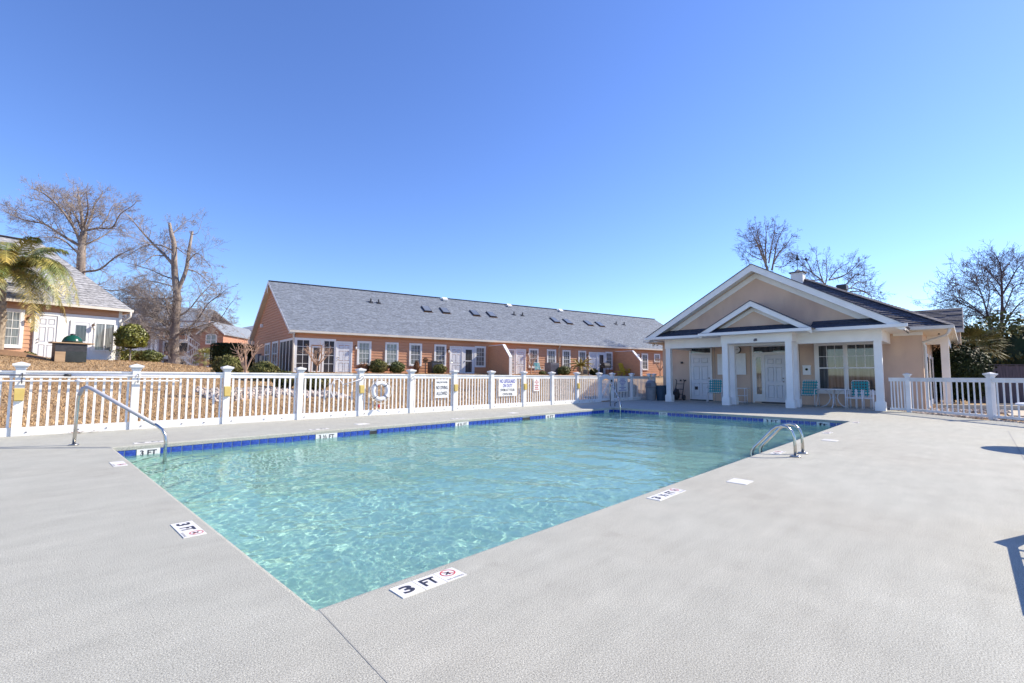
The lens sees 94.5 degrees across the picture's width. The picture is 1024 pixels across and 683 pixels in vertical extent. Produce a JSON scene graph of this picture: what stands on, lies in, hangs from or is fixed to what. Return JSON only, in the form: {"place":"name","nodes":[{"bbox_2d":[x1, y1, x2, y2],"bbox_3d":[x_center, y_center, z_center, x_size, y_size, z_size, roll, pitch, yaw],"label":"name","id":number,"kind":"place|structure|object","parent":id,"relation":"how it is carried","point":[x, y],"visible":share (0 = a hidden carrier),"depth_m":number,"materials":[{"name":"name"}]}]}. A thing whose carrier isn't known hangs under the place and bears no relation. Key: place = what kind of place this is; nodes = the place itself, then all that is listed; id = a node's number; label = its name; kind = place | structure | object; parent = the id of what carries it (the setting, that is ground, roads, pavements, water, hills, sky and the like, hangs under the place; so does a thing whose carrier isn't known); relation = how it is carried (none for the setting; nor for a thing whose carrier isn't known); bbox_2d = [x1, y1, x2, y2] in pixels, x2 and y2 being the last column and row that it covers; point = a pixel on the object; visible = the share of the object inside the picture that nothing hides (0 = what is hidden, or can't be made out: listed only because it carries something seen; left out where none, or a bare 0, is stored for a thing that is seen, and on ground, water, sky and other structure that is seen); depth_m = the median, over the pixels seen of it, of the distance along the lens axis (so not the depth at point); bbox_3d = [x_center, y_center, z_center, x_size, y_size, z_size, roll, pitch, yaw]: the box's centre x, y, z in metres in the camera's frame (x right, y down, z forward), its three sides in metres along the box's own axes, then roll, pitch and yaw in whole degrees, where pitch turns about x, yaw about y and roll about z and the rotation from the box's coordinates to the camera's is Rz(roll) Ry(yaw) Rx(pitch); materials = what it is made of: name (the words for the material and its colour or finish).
{"place":"outdoors","nodes":[
{"label":"outdoors","id":0,"kind":"place"},
{"bbox_2d":[0,399,1023,682],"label":"pool deck","id":1,"kind":"structure","parent":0,"point":[866,545],"depth_m":2.66,"materials":[{"name":"grey concrete"}]},
{"bbox_2d":[109,461,126,466],"bbox_3d":[-5.027,1.562,6.045,0.404,0.008,0.140,-4,-6,44],"label":"depth marker","id":2,"kind":"object","parent":1,"relation":"on","point":[118,463],"visible":1,"depth_m":6.05,"materials":[{"name":"white tile"}]},
{"bbox_2d":[68,385,167,457],"bbox_3d":[-6.278,1.559,7.522,1.652,1.710,0.139,0,-4,6],"label":"handrail","id":3,"kind":"object","parent":1,"relation":"on","point":[119,404],"visible":0.96,"depth_m":7.58,"materials":[{"name":"silver metal"}]},
{"bbox_2d":[170,521,206,537],"bbox_3d":[-2.407,1.393,3.517,0.422,0.008,0.140,-4,-6,44],"label":"depth marker","id":4,"kind":"object","parent":1,"relation":"on","point":[186,529],"visible":1,"depth_m":3.50,"materials":[{"name":"white tile"}]},
{"bbox_2d":[0,362,602,436],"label":"pool fence","id":5,"kind":"object","parent":1,"relation":"on","point":[18,429],"visible":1,"depth_m":11.66,"materials":[{"name":"white plastic"}]},
{"bbox_2d":[14,388,24,400],"bbox_3d":[-9.014,0.972,8.655,0.065,0.230,0.140,-4,-6,44],"label":"post box","id":6,"kind":"object","parent":5,"relation":"attached to","point":[19,394],"visible":1,"depth_m":8.64,"materials":[{"name":"yellow plastic"}]},
{"bbox_2d":[224,386,230,395],"bbox_3d":[-6.631,1.163,11.029,0.065,0.230,0.140,-4,-6,44],"label":"post box","id":7,"kind":"object","parent":5,"relation":"attached to","point":[227,390],"visible":1,"depth_m":11.00,"materials":[{"name":"yellow plastic"}]},
{"bbox_2d":[369,376,391,407],"bbox_3d":[-3.836,1.467,13.781,0.160,0.924,0.725,-4,-6,44],"label":"life ring","id":8,"kind":"object","parent":5,"relation":"hanging from","point":[375,384],"visible":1,"depth_m":13.73,"materials":[{"name":"white plastic"}]},
{"bbox_2d":[435,379,448,397],"bbox_3d":[-2.284,1.533,15.424,0.550,0.595,0.010,5,-6,-45],"label":"shallow water sign","id":9,"kind":"object","parent":5,"relation":"attached to","point":[441,388],"visible":1,"depth_m":15.42,"materials":[{"name":"plastic"}]},
{"bbox_2d":[498,378,515,395],"bbox_3d":[-0.162,1.685,17.540,0.010,0.670,0.920,-4,-6,45],"label":"lifeguard sign","id":10,"kind":"object","parent":5,"relation":"attached to","point":[507,387],"visible":1,"depth_m":17.52,"materials":[{"name":"plastic"}]},
{"bbox_3d":[-7.800,0.770,9.872,0.101,0.200,0.016,-4,-6,44],"label":"pole hook","id":11,"kind":"object","parent":5,"relation":"attached to","visible":0},
{"bbox_2d":[0,380,178,381],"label":"rescue pole","id":12,"kind":"object","parent":11,"relation":"hanging from","point":[77,380],"visible":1,"depth_m":9.16,"materials":[{"name":"metal"}]},
{"bbox_2d":[0,374,197,376],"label":"skimmer pole","id":13,"kind":"object","parent":11,"relation":"hanging from","point":[100,375],"visible":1,"depth_m":9.46,"materials":[{"name":"metal"}]},
{"bbox_2d":[389,567,466,598],"bbox_3d":[-0.461,1.342,2.642,0.422,0.008,0.140,4,-6,-44],"label":"depth marker","id":14,"kind":"object","parent":1,"relation":"on","point":[411,588],"visible":1,"depth_m":2.62,"materials":[{"name":"white tile"}]},
{"bbox_2d":[117,409,843,455],"bbox_3d":[1.434,2.692,10.088,7.436,1.429,14.675,-4,-6,44],"label":"pool basin","id":15,"kind":"object","parent":1,"relation":"in","point":[224,444],"visible":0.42,"depth_m":11.22,"materials":[{"name":"tile"}]},
{"bbox_2d":[123,412,834,609],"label":"pool water","id":16,"kind":"structure","parent":15,"relation":"in","point":[317,524],"depth_m":5.80,"materials":[{"name":"liquid"}]},
{"bbox_2d":[609,373,656,400],"bbox_3d":[6.196,2.275,23.951,0.230,1.360,4.237,-4,-6,45],"label":"short fence","id":17,"kind":"object","parent":1,"relation":"on","point":[632,377],"visible":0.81,"depth_m":23.72,"materials":[{"name":"white plastic"}]},
{"bbox_2d":[601,374,611,400],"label":"pool gate","id":18,"kind":"structure","parent":17,"relation":"attached to","point":[609,381],"depth_m":22.16,"materials":[{"name":"white plastic"}]},
{"bbox_2d":[618,378,626,391],"bbox_3d":[5.390,2.105,23.076,0.010,0.680,0.860,-4,-6,45],"label":"rules sign","id":19,"kind":"object","parent":17,"relation":"attached to","point":[622,384],"visible":1,"depth_m":23.06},
{"bbox_2d":[645,380,656,399],"bbox_3d":[6.989,2.449,23.798,0.590,1.000,0.595,-4,-6,44],"label":"trash bin","id":20,"kind":"object","parent":1,"relation":"on","point":[650,386],"visible":0.96,"depth_m":23.59,"materials":[{"name":"grey plastic"}]},
{"bbox_2d":[656,385,665,400],"bbox_3d":[7.474,2.571,23.673,0.620,0.745,0.620,-4,-6,44],"label":"trash bin","id":21,"kind":"object","parent":1,"relation":"on","point":[660,392],"visible":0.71,"depth_m":23.45,"materials":[{"name":"blue plastic"}]},
{"bbox_2d":[647,488,685,500],"bbox_3d":[1.525,1.504,4.659,0.140,0.008,0.564,-4,-6,44],"label":"depth marker","id":22,"kind":"object","parent":1,"relation":"on","point":[666,494],"visible":1,"depth_m":4.64,"materials":[{"name":"white tile"}]},
{"bbox_2d":[673,379,685,399],"bbox_3d":[8.451,2.468,24.063,0.600,1.096,0.602,-4,-6,44],"label":"hand truck","id":23,"kind":"object","parent":1,"relation":"on","point":[676,393],"visible":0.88,"depth_m":23.99,"materials":[{"name":"metal"}]},
{"bbox_2d":[706,379,722,401],"bbox_3d":[9.519,2.309,22.193,0.684,1.091,0.758,-2,-5,29],"label":"strap chair","id":24,"kind":"object","parent":1,"relation":"on","point":[714,388],"visible":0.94,"depth_m":22.38,"materials":[{"name":"teal plastic"}]},
{"bbox_2d":[750,422,807,457],"bbox_3d":[4.096,1.935,7.266,0.713,1.362,0.580,-4,-6,44],"label":"pool ladder","id":25,"kind":"object","parent":1,"relation":"attached to","point":[771,430],"visible":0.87,"depth_m":7.24,"materials":[{"name":"silver metal"}]},
{"bbox_2d":[800,380,819,406],"bbox_3d":[12.357,2.148,19.750,0.758,1.091,0.685,4,-6,-41],"label":"strap chair","id":26,"kind":"object","parent":1,"relation":"on","point":[813,393],"visible":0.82,"depth_m":19.84,"materials":[{"name":"teal plastic"}]},
{"bbox_2d":[819,388,848,407],"bbox_3d":[12.838,2.266,18.874,1.040,0.758,1.040,-4,-6,44],"label":"patio table","id":27,"kind":"object","parent":1,"relation":"on","point":[833,392],"visible":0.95,"depth_m":18.81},
{"bbox_2d":[844,389,864,408],"bbox_3d":[13.243,2.217,18.287,0.567,0.743,0.473,-4,-6,44],"label":"white chair frame","id":28,"kind":"object","parent":1,"relation":"on","point":[861,398],"visible":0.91,"depth_m":18.23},
{"bbox_2d":[849,380,871,408],"bbox_3d":[13.752,2.079,18.688,0.684,1.091,0.759,-3,-5,38],"label":"strap chair","id":29,"kind":"object","parent":1,"relation":"on","point":[858,388],"visible":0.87,"depth_m":18.86,"materials":[{"name":"teal plastic"}]},
{"bbox_2d":[855,389,874,408],"bbox_3d":[13.549,2.211,18.173,0.567,0.743,0.473,-3,-6,40],"label":"white chair frame","id":30,"kind":"object","parent":1,"relation":"on","point":[872,398],"visible":0.99,"depth_m":18.15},
{"bbox_2d":[888,373,911,411],"bbox_3d":[13.673,1.788,16.646,0.230,1.360,0.638,4,-6,-43],"label":"side fence","id":31,"kind":"object","parent":1,"relation":"on","point":[907,390],"visible":1,"depth_m":16.57,"materials":[{"name":"white plastic"}]},
{"bbox_2d":[908,372,1023,419],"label":"side fence","id":32,"kind":"object","parent":1,"relation":"on","point":[990,380],"visible":1,"depth_m":13.95,"materials":[{"name":"white plastic"}]},
{"bbox_2d":[0,354,1023,427],"bbox_3d":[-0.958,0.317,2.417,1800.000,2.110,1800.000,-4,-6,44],"label":"ground","id":33,"kind":"structure","parent":0,"point":[659,380],"depth_m":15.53,"materials":[{"name":"plant"}]},
{"bbox_2d":[0,349,45,359],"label":"pine straw bed","id":34,"kind":"object","parent":33,"relation":"on","point":[15,353],"visible":1,"depth_m":19.86,"materials":[{"name":"plant"}]},
{"bbox_2d":[0,236,79,349],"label":"palm tree","id":35,"kind":"object","parent":34,"relation":"on","point":[19,268],"visible":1,"depth_m":20.49,"materials":[{"name":"plant"}]},
{"bbox_2d":[0,235,133,360],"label":"house","id":36,"kind":"structure","parent":33,"relation":"on","point":[95,317],"depth_m":23.71,"materials":[{"name":"beige"}]},
{"bbox_2d":[4,308,24,347],"bbox_3d":[-23.240,-0.621,21.836,0.065,1.830,1.000,-3,-5,36],"label":"window","id":37,"kind":"structure","parent":36,"relation":"in","point":[15,321],"depth_m":22.00,"materials":[{"name":"glass"}]},
{"bbox_2d":[32,313,59,357],"bbox_3d":[-22.452,-0.178,22.806,0.100,2.300,0.850,-3,-5,36],"label":"door","id":38,"kind":"structure","parent":36,"relation":"in","point":[48,331],"depth_m":22.81,"materials":[{"name":"white paint"}]},
{"bbox_2d":[70,320,91,359],"bbox_3d":[-21.733,0.016,23.811,0.050,2.130,0.800,-3,-5,36],"label":"glazed door","id":39,"kind":"structure","parent":36,"relation":"in","point":[82,329],"depth_m":23.93,"materials":[{"name":"white paint"}]},
{"bbox_2d":[93,322,115,351],"bbox_3d":[-21.176,-0.229,24.593,0.039,1.480,0.840,-3,-5,36],"label":"window","id":40,"kind":"structure","parent":36,"relation":"in","point":[103,332],"depth_m":24.58,"materials":[{"name":"glass"}]},
{"bbox_2d":[48,334,93,361],"bbox_3d":[-19.254,0.281,20.674,0.800,1.245,1.360,-3,-5,36],"label":"egg grill","id":41,"kind":"object","parent":33,"relation":"on","point":[71,347],"visible":1,"depth_m":20.42,"materials":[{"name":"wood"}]},
{"bbox_2d":[0,173,148,301],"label":"bare tree","id":42,"kind":"object","parent":33,"relation":"on","point":[81,237],"visible":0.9,"depth_m":43.46,"materials":[{"name":"brown plant"}]},
{"bbox_2d":[105,323,149,360],"bbox_3d":[-19.737,0.215,24.355,1.526,2.343,1.818,-4,-6,44],"label":"topiary tree","id":43,"kind":"object","parent":33,"relation":"on","point":[131,336],"visible":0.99,"depth_m":24.08,"materials":[{"name":"green plant"}]},
{"bbox_2d":[120,350,138,360],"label":"shrub","id":44,"kind":"object","parent":33,"relation":"on","point":[132,353],"visible":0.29,"depth_m":26.70,"materials":[{"name":"green plant"}]},
{"bbox_2d":[134,349,164,361],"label":"shrub","id":45,"kind":"object","parent":33,"relation":"on","point":[151,355],"visible":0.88,"depth_m":26.22,"materials":[{"name":"green plant"}]},
{"bbox_2d":[103,202,242,365],"bbox_3d":[-28.915,-4.451,40.307,13.711,14.583,8.797,1,-4,-11],"label":"bare tree","id":46,"kind":"object","parent":33,"relation":"on","point":[171,323],"visible":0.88,"depth_m":39.88,"materials":[{"name":"brown plant"}]},
{"bbox_2d":[122,305,250,366],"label":"apartment building","id":47,"kind":"structure","parent":33,"relation":"on","point":[225,337],"depth_m":54.94,"materials":[{"name":"brick"}]},
{"bbox_2d":[205,334,216,343],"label":"window","id":48,"kind":"structure","parent":47,"relation":"in","point":[211,338],"depth_m":53.96,"materials":[{"name":"glass"}]},
{"bbox_2d":[190,347,211,366],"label":"fan palm","id":49,"kind":"object","parent":33,"relation":"on","point":[207,350],"visible":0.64,"depth_m":43.86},
{"bbox_2d":[210,354,242,372],"bbox_3d":[-12.590,1.133,20.971,1.401,1.219,1.239,4,-5,-37],"label":"shrub","id":50,"kind":"object","parent":33,"relation":"on","point":[228,360],"visible":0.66,"depth_m":20.67,"materials":[{"name":"green plant"}]},
{"bbox_2d":[209,342,255,369],"bbox_3d":[-18.270,1.127,30.991,1.947,2.104,2.241,0,-4,4],"label":"hedge","id":51,"kind":"object","parent":33,"relation":"on","point":[218,349],"visible":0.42,"depth_m":30.14,"materials":[{"name":"green plant"}]},
{"bbox_2d":[231,333,264,398],"bbox_3d":[-8.436,0.854,15.102,1.104,2.203,0.997,-4,-6,44],"label":"crepe myrtle","id":52,"kind":"object","parent":33,"relation":"on","point":[245,365],"visible":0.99,"depth_m":15.05,"materials":[{"name":"brown plant"}]},
{"bbox_2d":[248,360,280,380],"bbox_3d":[-10.965,1.369,20.963,1.371,1.078,1.105,4,-5,-37],"label":"shrub","id":53,"kind":"object","parent":33,"relation":"on","point":[265,367],"visible":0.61,"depth_m":20.70,"materials":[{"name":"green plant"}]},
{"bbox_2d":[195,386,353,402],"bbox_3d":[-8.605,1.855,17.046,4.007,0.498,4.724,-4,-6,44],"label":"river rock bed","id":54,"kind":"object","parent":33,"relation":"on","point":[210,393],"visible":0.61,"depth_m":16.65,"materials":[{"name":"stone"}]},
{"bbox_2d":[271,370,293,387],"bbox_3d":[-9.099,1.574,18.943,0.906,0.909,1.004,-2,-5,28],"label":"shrub","id":55,"kind":"object","parent":33,"relation":"on","point":[282,381],"visible":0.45,"depth_m":18.69,"materials":[{"name":"green plant"}]},
{"bbox_2d":[292,372,328,390],"bbox_3d":[-7.980,1.658,18.963,1.175,0.935,1.546,-3,-5,37],"label":"shrub","id":56,"kind":"object","parent":33,"relation":"on","point":[313,383],"visible":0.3,"depth_m":18.60,"materials":[{"name":"green plant"}]},
{"bbox_2d":[302,342,334,372],"bbox_3d":[-11.161,0.921,27.256,1.957,1.981,1.767,3,-5,-29],"label":"crepe myrtle","id":57,"kind":"object","parent":33,"relation":"on","point":[316,363],"visible":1,"depth_m":27.20,"materials":[{"name":"brown plant"}]},
{"bbox_2d":[367,359,389,372],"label":"shrub","id":58,"kind":"object","parent":33,"relation":"on","point":[377,366],"visible":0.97,"depth_m":29.61,"materials":[{"name":"green plant"}]},
{"bbox_2d":[389,361,404,372],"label":"shrub","id":59,"kind":"object","parent":33,"relation":"on","point":[396,367],"visible":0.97,"depth_m":30.29,"materials":[{"name":"green plant"}]},
{"bbox_2d":[428,361,441,372],"bbox_3d":[-5.284,1.835,32.419,0.850,0.985,0.850,3,-5,-32],"label":"air conditioner","id":60,"kind":"object","parent":33,"relation":"on","point":[431,364],"visible":0.56,"depth_m":32.09,"materials":[{"name":"metal"}]},
{"bbox_2d":[432,364,447,373],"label":"shrub","id":61,"kind":"object","parent":33,"relation":"on","point":[440,368],"visible":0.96,"depth_m":31.43,"materials":[{"name":"green plant"}]},
{"bbox_2d":[248,280,662,375],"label":"row house","id":62,"kind":"structure","parent":33,"relation":"on","point":[353,328],"depth_m":35.09,"materials":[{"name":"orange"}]},
{"bbox_2d":[264,342,270,361],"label":"window","id":63,"kind":"structure","parent":62,"relation":"in","point":[267,345],"depth_m":34.00,"materials":[{"name":"glass"}]},
{"bbox_2d":[271,341,277,365],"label":"window","id":64,"kind":"structure","parent":62,"relation":"in","point":[274,358],"depth_m":32.14,"materials":[{"name":"glass"}]},
{"bbox_2d":[335,341,352,372],"bbox_3d":[-10.644,1.039,29.960,1.020,2.080,0.100,3,-5,-32],"label":"door","id":65,"kind":"structure","parent":62,"relation":"in","point":[342,352],"depth_m":29.97,"materials":[{"name":"white paint"}]},
{"bbox_2d":[357,341,371,364],"bbox_3d":[-9.574,0.757,30.663,0.900,1.560,0.065,3,-5,-32],"label":"window","id":66,"kind":"structure","parent":62,"relation":"in","point":[363,347],"depth_m":30.66,"materials":[{"name":"glass"}]},
{"bbox_2d":[385,342,398,365],"bbox_3d":[-8.032,0.837,31.609,0.910,1.560,0.065,3,-5,-32],"label":"window","id":67,"kind":"structure","parent":62,"relation":"in","point":[391,348],"depth_m":31.61,"materials":[{"name":"glass"}]},
{"bbox_2d":[409,343,421,365],"bbox_3d":[-6.616,0.911,32.480,0.910,1.560,0.065,3,-5,-32],"label":"window","id":68,"kind":"structure","parent":62,"relation":"in","point":[415,349],"depth_m":32.47,"materials":[{"name":"glass"}]},
{"bbox_2d":[434,344,445,365],"bbox_3d":[-5.067,0.991,33.432,0.910,1.560,0.065,3,-5,-32],"label":"window","id":69,"kind":"structure","parent":62,"relation":"in","point":[439,350],"depth_m":33.45,"materials":[{"name":"glass"}]},
{"bbox_2d":[449,346,462,373],"bbox_3d":[-4.018,1.384,34.048,1.020,2.080,0.070,3,-5,-32],"label":"door","id":70,"kind":"structure","parent":62,"relation":"in","point":[458,364],"depth_m":34.07,"materials":[{"name":"white paint"}]},
{"bbox_2d":[463,346,474,373],"bbox_3d":[-3.157,1.423,34.566,0.950,2.090,0.090,3,-5,-32],"label":"glazed door","id":71,"kind":"structure","parent":62,"relation":"in","point":[468,352],"depth_m":34.60,"materials":[{"name":"white paint"}]},
{"bbox_2d":[475,346,485,366],"bbox_3d":[-2.351,1.132,35.099,0.910,1.560,0.065,3,-5,-32],"label":"window","id":72,"kind":"structure","parent":62,"relation":"in","point":[480,351],"depth_m":35.11,"materials":[{"name":"white paint"}]},
{"bbox_2d":[508,349,514,373],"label":"louver door","id":73,"kind":"structure","parent":62,"relation":"in","point":[512,351],"depth_m":36.58,"materials":[{"name":"white paint"}]},
{"bbox_2d":[515,349,525,373],"bbox_3d":[0.684,1.627,36.915,0.950,2.080,0.100,3,-5,-32],"label":"door","id":74,"kind":"structure","parent":62,"relation":"in","point":[519,356],"depth_m":36.91,"materials":[{"name":"white paint"}]},
{"bbox_2d":[529,348,538,367],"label":"window","id":75,"kind":"structure","parent":62,"relation":"in","point":[535,351],"depth_m":37.62,"materials":[{"name":"white paint"}]},
{"bbox_2d":[547,349,555,362],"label":"window","id":76,"kind":"structure","parent":62,"relation":"in","point":[551,353],"depth_m":38.53,"materials":[{"name":"white paint"}]},
{"bbox_2d":[562,350,570,367],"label":"window","id":77,"kind":"structure","parent":62,"relation":"in","point":[566,354],"depth_m":39.33,"materials":[{"name":"white paint"}]},
{"bbox_2d":[578,351,585,367],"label":"window","id":78,"kind":"structure","parent":62,"relation":"in","point":[581,354],"depth_m":40.24,"materials":[{"name":"white paint"}]},
{"bbox_2d":[589,352,597,374],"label":"door","id":79,"kind":"structure","parent":62,"relation":"in","point":[592,355],"depth_m":40.86,"materials":[{"name":"white paint"}]},
{"bbox_2d":[598,352,604,374],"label":"glazed door","id":80,"kind":"structure","parent":62,"relation":"in","point":[601,355],"depth_m":41.34,"materials":[{"name":"white paint"}]},
{"bbox_2d":[605,352,612,369],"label":"window","id":81,"kind":"structure","parent":62,"relation":"in","point":[608,355],"depth_m":41.85,"materials":[{"name":"white paint"}]},
{"bbox_2d":[641,353,647,369],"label":"window","id":82,"kind":"structure","parent":62,"relation":"in","point":[644,356],"depth_m":44.16,"materials":[{"name":"glass"}]},
{"bbox_2d":[525,350,538,374],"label":"crepe myrtle","id":83,"kind":"object","parent":33,"relation":"on","point":[530,364],"visible":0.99,"depth_m":35.55,"materials":[{"name":"brown plant"}]},
{"bbox_2d":[545,363,558,374],"bbox_3d":[3.138,2.209,37.418,0.900,1.085,0.900,3,-5,-32],"label":"air conditioner","id":84,"kind":"object","parent":33,"relation":"on","point":[551,367],"visible":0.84,"depth_m":37.12,"materials":[{"name":"grey metal"}]},
{"bbox_2d":[556,365,571,374],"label":"shrub","id":85,"kind":"object","parent":33,"relation":"on","point":[564,370],"visible":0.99,"depth_m":36.96,"materials":[{"name":"green plant"}]},
{"bbox_2d":[569,359,592,374],"bbox_3d":[5.572,2.126,38.339,2.114,1.419,2.222,-4,-6,44],"label":"sago palm","id":86,"kind":"object","parent":33,"relation":"on","point":[580,365],"visible":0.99,"depth_m":38.14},
{"bbox_2d":[598,362,612,375],"bbox_3d":[7.805,2.294,39.471,1.240,1.080,0.500,3,-5,-32],"label":"gas grill","id":87,"kind":"object","parent":33,"relation":"on","point":[605,365],"visible":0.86,"depth_m":39.37,"materials":[{"name":"metal"}]},
{"bbox_2d":[730,215,802,272],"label":"bare tree","id":88,"kind":"object","parent":33,"relation":"on","point":[763,255],"visible":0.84,"depth_m":45.76,"materials":[{"name":"grey plant"}]},
{"bbox_2d":[643,255,964,410],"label":"clubhouse","id":89,"kind":"structure","parent":33,"relation":"on","point":[840,336],"depth_m":19.84,"materials":[{"name":"beige paint"}]},
{"bbox_2d":[689,347,712,400],"bbox_3d":[9.538,1.623,23.944,1.140,2.696,0.160,-4,-6,44],"label":"door","id":90,"kind":"structure","parent":89,"relation":"in","point":[700,363],"depth_m":23.98,"materials":[{"name":"white paint"}]},
{"bbox_2d":[717,353,745,374],"bbox_3d":[10.654,1.099,22.966,1.320,1.020,0.080,-4,-6,44],"label":"notice board","id":91,"kind":"object","parent":89,"relation":"attached to","point":[740,363],"visible":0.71,"depth_m":22.70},
{"bbox_2d":[763,353,786,401],"bbox_3d":[12.009,1.655,21.601,0.950,2.210,0.100,-4,-6,44],"label":"door","id":92,"kind":"structure","parent":89,"relation":"in","point":[774,365],"depth_m":21.62,"materials":[{"name":"white paint"}]},
{"bbox_2d":[802,365,810,374],"bbox_3d":[12.918,1.251,20.732,0.320,0.420,0.136,-4,-6,44],"label":"wall box","id":93,"kind":"object","parent":89,"relation":"attached to","point":[806,369],"visible":1,"depth_m":20.68,"materials":[{"name":"white plastic"}]},
{"bbox_2d":[814,341,875,394],"bbox_3d":[13.955,1.078,19.785,2.240,2.240,0.080,-4,-6,44],"label":"window","id":94,"kind":"structure","parent":89,"relation":"in","point":[836,364],"depth_m":19.84,"materials":[{"name":"glass"}]},
{"bbox_2d":[782,244,894,300],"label":"bare tree","id":95,"kind":"object","parent":33,"relation":"on","point":[793,253],"visible":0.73,"depth_m":40.54,"materials":[{"name":"brown plant"}]},
{"bbox_2d":[865,407,1023,423],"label":"pebble bed","id":96,"kind":"object","parent":33,"relation":"on","point":[973,412],"visible":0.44,"depth_m":16.14,"materials":[{"name":"gravel"}]},
{"bbox_2d":[907,253,1022,340],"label":"bare tree","id":97,"kind":"object","parent":33,"relation":"on","point":[978,312],"visible":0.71,"depth_m":38.30,"materials":[{"name":"plant"}]},
{"bbox_2d":[932,342,997,403],"bbox_3d":[21.541,1.514,22.948,2.750,3.238,2.997,1,-4,-10],"label":"shrub","id":98,"kind":"object","parent":33,"relation":"on","point":[965,362],"visible":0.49,"depth_m":22.09,"materials":[{"name":"green plant"}]},
{"bbox_2d":[958,323,1009,359],"bbox_3d":[25.242,1.103,25.700,3.158,4.412,2.988,-4,-6,44],"label":"fan palm","id":99,"kind":"object","parent":33,"relation":"on","point":[970,331],"visible":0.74,"depth_m":25.40,"materials":[{"name":"green plant"}]},
{"bbox_2d":[955,240,1023,336],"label":"bare tree","id":100,"kind":"object","parent":33,"relation":"on","point":[999,263],"visible":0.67,"depth_m":40.64,"materials":[{"name":"plant"}]},
{"bbox_2d":[960,310,1023,365],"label":"thicket","id":101,"kind":"object","parent":33,"relation":"on","point":[1014,351],"visible":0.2,"depth_m":32.51,"materials":[{"name":"green plant"}]},
{"bbox_2d":[0,0,1023,337],"label":"sky","id":102,"kind":"structure","parent":0,"point":[594,156],"materials":[{"name":"blue"}]},
{"bbox_2d":[999,404,1023,416],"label":"path","id":103,"kind":"structure","parent":0,"point":[1015,413],"depth_m":16.34,"materials":[{"name":"beige concrete"}]},
{"bbox_2d":[933,404,1023,409],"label":"concrete curb","id":104,"kind":"structure","parent":103,"relation":"on","point":[1008,407],"depth_m":18.36,"materials":[{"name":"concrete"}]},
{"bbox_2d":[970,364,1023,403],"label":"wooden fence","id":105,"kind":"object","parent":103,"relation":"on","point":[1004,371],"visible":0.37,"depth_m":22.69,"materials":[{"name":"brown wood"}]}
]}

